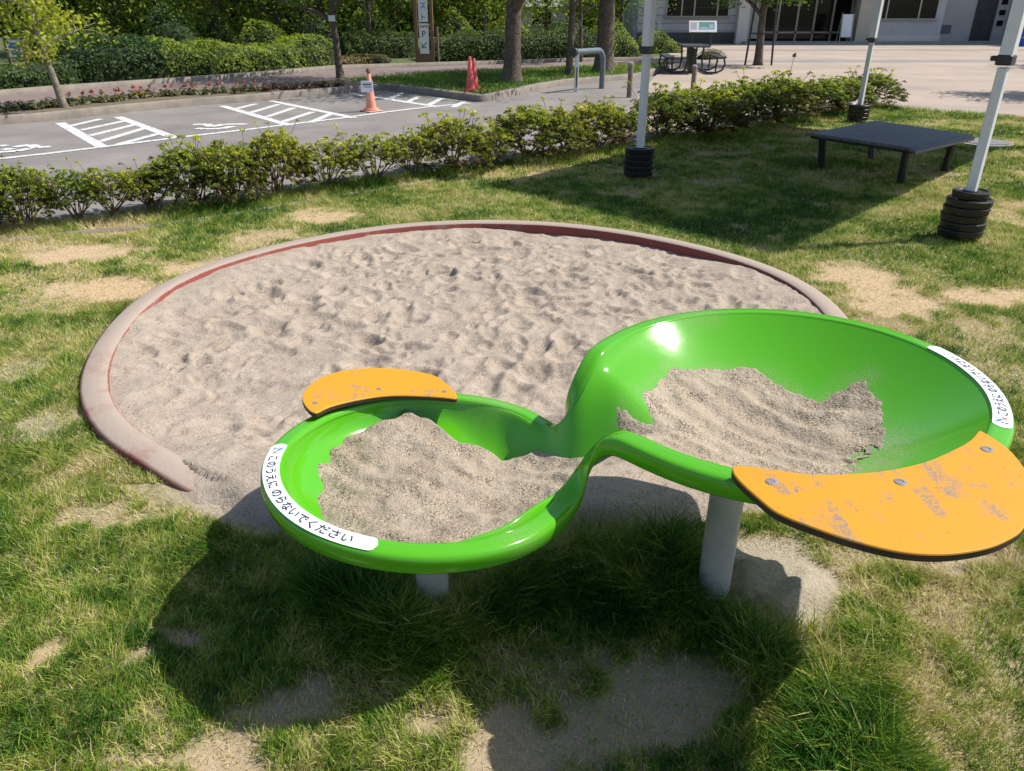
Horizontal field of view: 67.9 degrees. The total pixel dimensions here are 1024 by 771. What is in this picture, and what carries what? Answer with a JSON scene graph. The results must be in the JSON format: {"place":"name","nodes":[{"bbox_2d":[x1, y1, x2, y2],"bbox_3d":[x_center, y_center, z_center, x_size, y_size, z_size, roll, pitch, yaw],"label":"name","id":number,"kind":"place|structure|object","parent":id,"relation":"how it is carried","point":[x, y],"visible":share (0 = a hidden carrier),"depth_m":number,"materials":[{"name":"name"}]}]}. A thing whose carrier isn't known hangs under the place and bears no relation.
{"place":"outdoors","nodes":[
{"label":"outdoors","id":0,"kind":"place"},
{"bbox_2d":[0,80,374,114],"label":"planting bed","id":1,"kind":"object","parent":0,"point":[345,82],"visible":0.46,"depth_m":14.33,"materials":[{"name":"soil"}]},
{"bbox_2d":[0,0,124,107],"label":"young tree","id":2,"kind":"object","parent":1,"relation":"on","point":[40,52],"visible":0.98,"depth_m":12.40,"materials":[{"name":"green plant"}]},
{"bbox_2d":[0,76,654,231],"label":"asphalt road","id":3,"kind":"structure","parent":0,"point":[173,121],"depth_m":11.53,"materials":[{"name":"asphalt"}]},
{"bbox_2d":[0,186,20,223],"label":"azalea shrub","id":4,"kind":"object","parent":3,"relation":"on","point":[5,215],"visible":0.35,"depth_m":6.07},
{"bbox_2d":[0,154,65,225],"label":"azalea shrub","id":5,"kind":"object","parent":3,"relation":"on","point":[10,177],"visible":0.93,"depth_m":6.06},
{"bbox_2d":[35,157,111,219],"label":"azalea shrub","id":6,"kind":"object","parent":3,"relation":"on","point":[73,184],"visible":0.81,"depth_m":6.21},
{"bbox_2d":[69,160,150,216],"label":"azalea shrub","id":7,"kind":"object","parent":3,"relation":"on","point":[110,187],"visible":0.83,"depth_m":6.36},
{"bbox_2d":[112,158,191,210],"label":"azalea shrub","id":8,"kind":"object","parent":3,"relation":"on","point":[141,183],"visible":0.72,"depth_m":6.52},
{"bbox_2d":[132,133,240,206],"bbox_3d":[-2.900,-1.880,6.744,0.900,0.648,0.867,-2,26,-4],"label":"azalea shrub","id":9,"kind":"object","parent":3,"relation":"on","point":[174,158],"visible":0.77,"depth_m":6.56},
{"bbox_2d":[177,128,273,202],"bbox_3d":[-2.582,-1.950,6.861,0.804,0.674,0.877,-11,28,-21],"label":"azalea shrub","id":10,"kind":"object","parent":3,"relation":"on","point":[230,152],"visible":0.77,"depth_m":6.73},
{"bbox_2d":[0,93,470,158],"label":"road marking","id":11,"kind":"object","parent":3,"relation":"on","point":[89,139],"visible":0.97,"depth_m":11.78,"materials":[{"name":"white paint"}]},
{"bbox_2d":[0,61,685,124],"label":"kerb","id":12,"kind":"structure","parent":3,"relation":"on","point":[6,119],"depth_m":14.93,"materials":[{"name":"concrete"}]},
{"bbox_2d":[360,74,382,112],"bbox_3d":[-2.468,-5.110,13.201,0.300,0.661,0.300,23,35,39],"label":"traffic cone","id":13,"kind":"object","parent":3,"relation":"on","point":[370,104],"visible":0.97,"depth_m":13.22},
{"bbox_2d":[361,68,372,91],"bbox_3d":[-2.488,-5.251,13.062,0.212,0.379,0.214,0,26,0],"label":"notice board","id":14,"kind":"object","parent":13,"relation":"attached to","point":[366,86],"visible":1,"depth_m":13.03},
{"bbox_2d":[461,116,525,164],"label":"azalea shrub","id":15,"kind":"object","parent":3,"relation":"on","point":[496,137],"visible":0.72,"depth_m":8.53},
{"bbox_2d":[570,47,605,91],"bbox_3d":[1.680,-6.933,16.643,0.180,0.893,1.239,20,32,34],"label":"pipe barrier","id":16,"kind":"object","parent":3,"relation":"on","point":[575,52],"visible":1,"depth_m":16.46,"materials":[{"name":"metal"}]},
{"bbox_2d":[626,62,633,97],"bbox_3d":[2.383,-6.165,15.334,0.108,0.665,0.106,0,26,0],"label":"bollard","id":17,"kind":"object","parent":3,"relation":"on","point":[630,72],"visible":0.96,"depth_m":15.28,"materials":[{"name":"concrete"}]},
{"bbox_2d":[0,34,669,106],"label":"planting ground","id":18,"kind":"structure","parent":0,"point":[3,58],"depth_m":19.99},
{"bbox_2d":[2,37,28,64],"bbox_3d":[-12.043,-7.976,18.521,0.454,0.928,0.080,0,26,0],"label":"framed sign","id":19,"kind":"object","parent":18,"relation":"on","point":[12,45],"visible":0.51,"depth_m":18.39,"materials":[{"name":"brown wood"}]},
{"bbox_2d":[0,54,82,88],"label":"hedge","id":20,"kind":"object","parent":18,"relation":"on","point":[34,74],"visible":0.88,"depth_m":16.32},
{"bbox_2d":[16,14,87,61],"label":"woodland bush","id":21,"kind":"object","parent":18,"relation":"on","point":[37,45],"visible":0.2,"depth_m":24.62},
{"bbox_2d":[0,0,135,36],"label":"woodland tree","id":22,"kind":"object","parent":18,"relation":"on","point":[60,11],"visible":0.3,"depth_m":26.76,"materials":[{"name":"green plant"}]},
{"bbox_2d":[0,0,204,33],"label":"woodland tree","id":23,"kind":"object","parent":18,"relation":"on","point":[111,11],"visible":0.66,"depth_m":27.95,"materials":[{"name":"green plant"}]},
{"bbox_2d":[88,15,135,48],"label":"woodland bush","id":24,"kind":"object","parent":18,"relation":"on","point":[108,29],"visible":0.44,"depth_m":27.26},
{"bbox_2d":[57,29,169,82],"bbox_3d":[-9.451,-7.833,17.987,2.062,1.147,2.020,-19,32,-33],"label":"hedge","id":25,"kind":"object","parent":18,"relation":"on","point":[135,61],"visible":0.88,"depth_m":17.54,"materials":[{"name":"plant"}]},
{"bbox_2d":[57,0,255,33],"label":"woodland tree","id":26,"kind":"object","parent":18,"relation":"on","point":[175,3],"visible":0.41,"depth_m":30.80,"materials":[{"name":"green plant"}]},
{"bbox_2d":[142,1,205,51],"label":"woodland bush","id":27,"kind":"object","parent":18,"relation":"on","point":[176,31],"visible":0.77,"depth_m":25.48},
{"bbox_2d":[92,0,337,30],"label":"woodland tree","id":28,"kind":"object","parent":18,"relation":"on","point":[218,4],"visible":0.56,"depth_m":29.35,"materials":[{"name":"green plant"}]},
{"bbox_2d":[188,3,242,48],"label":"woodland bush","id":29,"kind":"object","parent":18,"relation":"on","point":[218,29],"visible":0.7,"depth_m":28.29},
{"bbox_2d":[136,32,340,77],"bbox_3d":[-7.199,-8.842,20.243,2.134,0.978,5.380,19,32,33],"label":"hedge","id":30,"kind":"object","parent":18,"relation":"on","point":[221,58],"visible":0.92,"depth_m":19.57,"materials":[{"name":"plant"}]},
{"bbox_2d":[236,18,291,47],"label":"woodland bush","id":31,"kind":"object","parent":18,"relation":"on","point":[263,34],"visible":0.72,"depth_m":27.16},
{"bbox_2d":[179,0,356,34],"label":"woodland tree","id":32,"kind":"object","parent":18,"relation":"on","point":[275,16],"visible":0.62,"depth_m":30.12,"materials":[{"name":"green plant"}]},
{"bbox_2d":[188,0,406,26],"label":"woodland tree","id":33,"kind":"object","parent":18,"relation":"on","point":[320,4],"visible":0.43,"depth_m":30.80,"materials":[{"name":"green plant"}]},
{"bbox_2d":[221,0,378,37],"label":"woodland tree","id":34,"kind":"object","parent":18,"relation":"on","point":[299,15],"visible":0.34,"depth_m":32.44,"materials":[{"name":"green plant"}]},
{"bbox_2d":[0,0,619,36],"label":"wood","id":35,"kind":"object","parent":18,"relation":"on","point":[400,25],"visible":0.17,"depth_m":47.88,"materials":[{"name":"plant"}]},
{"bbox_2d":[296,6,332,48],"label":"woodland bush","id":36,"kind":"object","parent":18,"relation":"on","point":[316,27],"visible":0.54,"depth_m":28.32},
{"bbox_2d":[0,56,686,95],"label":"path kerb","id":37,"kind":"structure","parent":18,"relation":"on","point":[28,90],"depth_m":19.05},
{"bbox_2d":[341,53,391,64],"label":"hedge","id":38,"kind":"object","parent":18,"relation":"on","point":[347,59],"visible":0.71,"depth_m":23.02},
{"bbox_2d":[348,4,397,36],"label":"woodland bush","id":39,"kind":"object","parent":18,"relation":"on","point":[384,24],"visible":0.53,"depth_m":28.89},
{"bbox_2d":[306,0,442,36],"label":"woodland tree","id":40,"kind":"object","parent":18,"relation":"on","point":[393,12],"visible":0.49,"depth_m":32.79,"materials":[{"name":"green plant"}]},
{"bbox_2d":[330,29,419,57],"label":"hedge","id":41,"kind":"object","parent":18,"relation":"on","point":[393,45],"visible":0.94,"depth_m":25.88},
{"bbox_2d":[315,0,449,37],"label":"young tree","id":42,"kind":"object","parent":18,"relation":"on","point":[367,11],"visible":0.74,"depth_m":25.71,"materials":[{"name":"green plant"}]},
{"bbox_2d":[413,0,439,62],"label":"tall sign","id":43,"kind":"object","parent":18,"relation":"on","point":[424,53],"visible":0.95,"depth_m":23.08,"materials":[{"name":"brown wood"}]},
{"bbox_2d":[363,0,529,37],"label":"woodland tree","id":44,"kind":"object","parent":18,"relation":"on","point":[450,3],"visible":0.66,"depth_m":30.29,"materials":[{"name":"green plant"}]},
{"bbox_2d":[434,6,475,36],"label":"woodland bush","id":45,"kind":"object","parent":18,"relation":"on","point":[452,25],"visible":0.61,"depth_m":28.30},
{"bbox_2d":[463,56,478,91],"bbox_3d":[-0.851,-6.324,15.434,0.300,0.661,0.300,-10,28,-20],"label":"traffic cone","id":46,"kind":"object","parent":18,"relation":"on","point":[470,85],"visible":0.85,"depth_m":15.42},
{"bbox_2d":[394,0,575,30],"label":"woodland tree","id":47,"kind":"object","parent":18,"relation":"on","point":[483,20],"visible":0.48,"depth_m":30.94,"materials":[{"name":"green plant"}]},
{"bbox_2d":[486,13,531,35],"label":"woodland bush","id":48,"kind":"object","parent":18,"relation":"on","point":[523,27],"visible":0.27,"depth_m":30.42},
{"bbox_2d":[501,0,524,82],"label":"broadleaf tree","id":49,"kind":"object","parent":18,"relation":"on","point":[512,69],"visible":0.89,"depth_m":17.17,"materials":[{"name":"brown plant"}]},
{"bbox_2d":[429,26,596,61],"bbox_3d":[0.079,-11.701,25.955,6.228,1.035,2.054,-10,28,-19],"label":"hedge","id":50,"kind":"object","parent":18,"relation":"on","point":[489,44],"visible":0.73,"depth_m":25.25,"materials":[{"name":"plant"}]},
{"bbox_2d":[351,61,679,93],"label":"island grass","id":51,"kind":"structure","parent":18,"relation":"on","point":[499,71],"depth_m":18.55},
{"bbox_2d":[521,0,568,34],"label":"house","id":52,"kind":"structure","parent":18,"relation":"on","point":[561,15],"depth_m":40.95,"materials":[{"name":"grey glass"}]},
{"bbox_2d":[530,11,551,26],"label":"window","id":53,"kind":"structure","parent":52,"relation":"in","point":[549,16],"depth_m":40.98,"materials":[{"name":"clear glass"}]},
{"bbox_2d":[489,0,625,31],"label":"woodland tree","id":54,"kind":"object","parent":18,"relation":"on","point":[547,3],"visible":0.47,"depth_m":34.49,"materials":[{"name":"green plant"}]},
{"bbox_2d":[542,19,588,35],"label":"woodland bush","id":55,"kind":"object","parent":18,"relation":"on","point":[554,24],"visible":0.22,"depth_m":29.33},
{"bbox_2d":[564,0,582,75],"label":"broadleaf tree","id":56,"kind":"object","parent":18,"relation":"on","point":[569,57],"visible":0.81,"depth_m":18.82,"materials":[{"name":"brown plant"}]},
{"bbox_2d":[554,0,598,61],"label":"tree","id":57,"kind":"object","parent":18,"relation":"on","point":[580,27],"visible":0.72,"depth_m":23.84,"materials":[{"name":"green plant"}]},
{"bbox_2d":[591,0,615,72],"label":"broadleaf tree","id":58,"kind":"object","parent":18,"relation":"on","point":[605,30],"visible":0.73,"depth_m":19.91,"materials":[{"name":"brown plant"}]},
{"bbox_2d":[588,20,641,56],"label":"shrub","id":59,"kind":"object","parent":18,"relation":"on","point":[624,46],"visible":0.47,"depth_m":26.73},
{"bbox_2d":[555,0,678,33],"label":"woodland tree","id":60,"kind":"object","parent":18,"relation":"on","point":[619,16],"visible":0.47,"depth_m":34.45,"materials":[{"name":"green plant"}]},
{"bbox_2d":[633,31,683,53],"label":"shrub","id":61,"kind":"object","parent":18,"relation":"on","point":[662,45],"visible":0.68,"depth_m":29.13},
{"bbox_2d":[0,60,685,105],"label":"brick path","id":62,"kind":"structure","parent":0,"point":[302,77],"depth_m":18.48,"materials":[{"name":"brick"}]},
{"bbox_2d":[239,0,374,77],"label":"young tree","id":63,"kind":"object","parent":62,"relation":"on","point":[333,6],"visible":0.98,"depth_m":18.06,"materials":[{"name":"brown plant"}]},
{"bbox_2d":[0,101,1023,770],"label":"lawn","id":64,"kind":"structure","parent":0,"point":[766,571],"depth_m":2.25,"materials":[{"name":"plant"}]},
{"bbox_2d":[0,173,469,242],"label":"lawn edging","id":65,"kind":"object","parent":64,"relation":"on","point":[101,230],"visible":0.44,"depth_m":6.24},
{"bbox_2d":[235,118,316,193],"bbox_3d":[-2.260,-2.135,7.215,0.782,0.698,0.794,14,30,27],"label":"azalea shrub","id":66,"kind":"object","parent":64,"relation":"on","point":[271,155],"visible":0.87,"depth_m":7.06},
{"bbox_2d":[278,129,363,187],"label":"azalea shrub","id":67,"kind":"object","parent":64,"relation":"on","point":[332,163],"visible":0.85,"depth_m":7.33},
{"bbox_2d":[330,123,417,181],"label":"azalea shrub","id":68,"kind":"object","parent":64,"relation":"on","point":[387,146],"visible":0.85,"depth_m":7.63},
{"bbox_2d":[380,124,445,176],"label":"azalea shrub","id":69,"kind":"object","parent":64,"relation":"on","point":[414,140],"visible":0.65,"depth_m":7.93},
{"bbox_2d":[406,106,497,169],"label":"azalea shrub","id":70,"kind":"object","parent":64,"relation":"on","point":[463,136],"visible":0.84,"depth_m":8.12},
{"bbox_2d":[80,220,847,491],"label":"sandbox kerb","id":71,"kind":"structure","parent":64,"relation":"on","point":[114,428],"depth_m":4.68,"materials":[{"name":"red paint"}]},
{"bbox_2d":[109,228,821,547],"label":"sandbox sand","id":72,"kind":"structure","parent":71,"relation":"in","point":[213,376],"depth_m":4.34,"materials":[{"name":"sand"}]},
{"bbox_2d":[484,97,588,158],"bbox_3d":[0.261,-3.024,9.007,1.283,0.703,1.263,3,26,6],"label":"azalea shrub","id":73,"kind":"object","parent":64,"relation":"on","point":[531,117],"visible":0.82,"depth_m":8.74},
{"bbox_2d":[531,104,600,155],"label":"azalea shrub","id":74,"kind":"object","parent":64,"relation":"on","point":[578,125],"visible":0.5,"depth_m":9.10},
{"bbox_2d":[558,94,637,148],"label":"azalea shrub","id":75,"kind":"object","parent":64,"relation":"on","point":[604,114],"visible":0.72,"depth_m":9.40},
{"bbox_2d":[260,308,1023,606],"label":"sand table","id":76,"kind":"object","parent":64,"relation":"on","point":[938,476],"visible":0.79,"depth_m":2.12,"materials":[{"name":"green"}]},
{"bbox_2d":[317,410,583,542],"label":"tray sand","id":77,"kind":"structure","parent":76,"relation":"in","point":[408,476],"depth_m":2.19,"materials":[{"name":"sand"}]},
{"bbox_2d":[616,367,885,474],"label":"tray sand","id":78,"kind":"structure","parent":76,"relation":"in","point":[743,416],"depth_m":2.24,"materials":[{"name":"sand"}]},
{"bbox_2d":[634,0,1023,239],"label":"canopy tent","id":79,"kind":"object","parent":64,"relation":"on","point":[1007,56],"visible":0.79,"depth_m":5.72,"materials":[{"name":"metal"}]},
{"bbox_2d":[624,170,652,177],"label":"weight plate","id":80,"kind":"object","parent":79,"relation":"on","point":[638,174],"visible":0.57,"depth_m":7.97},
{"bbox_2d":[623,164,652,171],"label":"weight plate","id":81,"kind":"object","parent":80,"relation":"on","point":[638,168],"visible":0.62,"depth_m":7.95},
{"bbox_2d":[624,158,652,165],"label":"weight plate","id":82,"kind":"object","parent":81,"relation":"on","point":[637,163],"visible":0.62,"depth_m":7.93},
{"bbox_2d":[625,152,654,160],"bbox_3d":[1.345,-2.423,8.012,0.310,0.056,0.310,-15,30,-28],"label":"weight plate","id":83,"kind":"object","parent":82,"relation":"on","point":[639,157],"visible":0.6,"depth_m":7.89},
{"bbox_2d":[625,145,654,154],"bbox_3d":[1.344,-2.480,7.997,0.310,0.056,0.310,-22,34,-37],"label":"weight plate","id":84,"kind":"object","parent":83,"relation":"on","point":[634,150],"visible":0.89,"depth_m":7.90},
{"bbox_2d":[937,224,983,238],"bbox_3d":[3.508,-1.213,5.952,0.326,0.056,0.326,17,31,30],"label":"weight plate","id":85,"kind":"object","parent":79,"relation":"on","point":[941,230],"visible":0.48,"depth_m":5.83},
{"bbox_2d":[939,218,986,231],"bbox_3d":[3.514,-1.263,5.923,0.326,0.056,0.326,11,28,22],"label":"weight plate","id":86,"kind":"object","parent":85,"relation":"on","point":[962,227],"visible":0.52,"depth_m":5.80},
{"bbox_2d":[940,210,987,223],"bbox_3d":[3.505,-1.317,5.904,0.326,0.056,0.326,-4,27,-9],"label":"weight plate","id":87,"kind":"object","parent":86,"relation":"on","point":[959,219],"visible":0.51,"depth_m":5.79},
{"bbox_2d":[942,202,990,216],"bbox_3d":[3.507,-1.364,5.868,0.326,0.056,0.326,-7,27,-14],"label":"weight plate","id":88,"kind":"object","parent":87,"relation":"on","point":[952,210],"visible":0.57,"depth_m":5.75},
{"bbox_2d":[946,194,994,209],"bbox_3d":[3.518,-1.416,5.844,0.326,0.056,0.326,-9,28,-18],"label":"weight plate","id":89,"kind":"object","parent":88,"relation":"on","point":[951,200],"visible":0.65,"depth_m":5.74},
{"bbox_2d":[951,187,990,200],"bbox_3d":[3.515,-1.469,5.821,0.261,0.056,0.261,-4,27,-7],"label":"weight plate","id":90,"kind":"object","parent":89,"relation":"on","point":[963,193],"visible":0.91,"depth_m":5.75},
{"bbox_2d":[803,120,974,183],"bbox_3d":[4.135,-2.578,8.404,1.734,0.426,1.365,-20,33,-35],"label":"deck bench","id":91,"kind":"object","parent":64,"relation":"on","point":[907,141],"visible":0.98,"depth_m":8.10,"materials":[{"name":"metal"}]},
{"bbox_2d":[961,138,1014,147],"bbox_3d":[6.342,-3.253,10.189,0.680,0.044,0.680,0,26,0],"label":"manhole cover","id":92,"kind":"object","parent":64,"relation":"in","point":[996,143],"visible":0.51,"depth_m":10.06,"materials":[{"name":"concrete"}]},
{"bbox_2d":[601,42,1023,151],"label":"plaza","id":93,"kind":"structure","parent":0,"point":[954,86],"depth_m":21.66,"materials":[{"name":"concrete"}]},
{"bbox_2d":[598,99,654,144],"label":"azalea shrub","id":94,"kind":"object","parent":93,"relation":"on","point":[631,120],"visible":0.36,"depth_m":9.75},
{"bbox_2d":[625,81,706,137],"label":"azalea shrub","id":95,"kind":"object","parent":93,"relation":"on","point":[662,99],"visible":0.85,"depth_m":10.13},
{"bbox_2d":[658,43,726,73],"bbox_3d":[5.103,-9.293,21.593,1.728,0.716,1.700,2,26,4],"label":"picnic table","id":96,"kind":"object","parent":93,"relation":"on","point":[691,57],"visible":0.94,"depth_m":21.21,"materials":[{"name":"metal"}]},
{"bbox_2d":[689,21,716,45],"bbox_3d":[9.334,-17.282,37.308,1.358,1.125,0.297,0,26,0],"label":"map board","id":97,"kind":"object","parent":93,"relation":"on","point":[710,27],"visible":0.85,"depth_m":37.15,"materials":[{"name":"metal"}]},
{"bbox_2d":[648,78,758,136],"bbox_3d":[2.673,-3.904,10.691,1.591,0.794,1.458,9,28,18],"label":"azalea shrub","id":98,"kind":"object","parent":93,"relation":"on","point":[715,97],"visible":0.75,"depth_m":10.40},
{"bbox_2d":[694,76,795,125],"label":"azalea shrub","id":99,"kind":"object","parent":93,"relation":"on","point":[759,92],"visible":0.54,"depth_m":11.25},
{"bbox_2d":[711,0,821,64],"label":"staked tree","id":100,"kind":"object","parent":93,"relation":"on","point":[760,32],"visible":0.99,"depth_m":24.03,"materials":[{"name":"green plant"}]},
{"bbox_2d":[733,67,827,120],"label":"azalea shrub","id":101,"kind":"object","parent":93,"relation":"on","point":[797,89],"visible":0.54,"depth_m":11.86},
{"bbox_2d":[771,74,858,112],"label":"azalea shrub","id":102,"kind":"object","parent":93,"relation":"on","point":[827,93],"visible":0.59,"depth_m":12.56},
{"bbox_2d":[806,74,883,109],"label":"azalea shrub","id":103,"kind":"object","parent":93,"relation":"on","point":[849,82],"visible":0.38,"depth_m":13.14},
{"bbox_2d":[683,49,1023,50],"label":"paving band","id":104,"kind":"object","parent":93,"relation":"on","point":[846,49],"depth_m":34.15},
{"bbox_2d":[697,60,1023,61],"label":"paving band","id":105,"kind":"object","parent":93,"relation":"on","point":[856,61],"depth_m":26.21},
{"bbox_2d":[696,48,725,59],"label":"shrub","id":106,"kind":"object","parent":105,"relation":"on","point":[706,56],"visible":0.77,"depth_m":27.29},
{"bbox_2d":[839,65,909,103],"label":"azalea shrub","id":107,"kind":"object","parent":93,"relation":"on","point":[883,82],"visible":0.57,"depth_m":13.67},
{"bbox_2d":[705,44,1000,44],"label":"entrance pavement","id":108,"kind":"structure","parent":0,"point":[857,44],"depth_m":39.09,"materials":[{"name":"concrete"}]},
{"bbox_2d":[623,0,1012,43],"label":"building","id":109,"kind":"structure","parent":108,"relation":"on","point":[941,22],"depth_m":39.97,"materials":[{"name":"grey glass"}]},
{"bbox_2d":[664,0,730,17],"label":"window","id":110,"kind":"structure","parent":109,"relation":"in","point":[684,7],"depth_m":39.40,"materials":[{"name":"black glass"}]},
{"bbox_2d":[880,0,939,20],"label":"window","id":111,"kind":"structure","parent":109,"relation":"in","point":[891,8],"depth_m":39.42,"materials":[{"name":"black glass"}]},
{"bbox_2d":[969,0,998,40],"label":"door","id":112,"kind":"structure","parent":109,"relation":"in","point":[986,10],"depth_m":41.67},
{"bbox_2d":[836,13,854,41],"bbox_3d":[17.372,-18.645,39.559,0.635,1.344,0.490,0,26,0],"label":"board","id":113,"kind":"object","parent":108,"relation":"on","point":[846,25],"visible":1,"depth_m":39.41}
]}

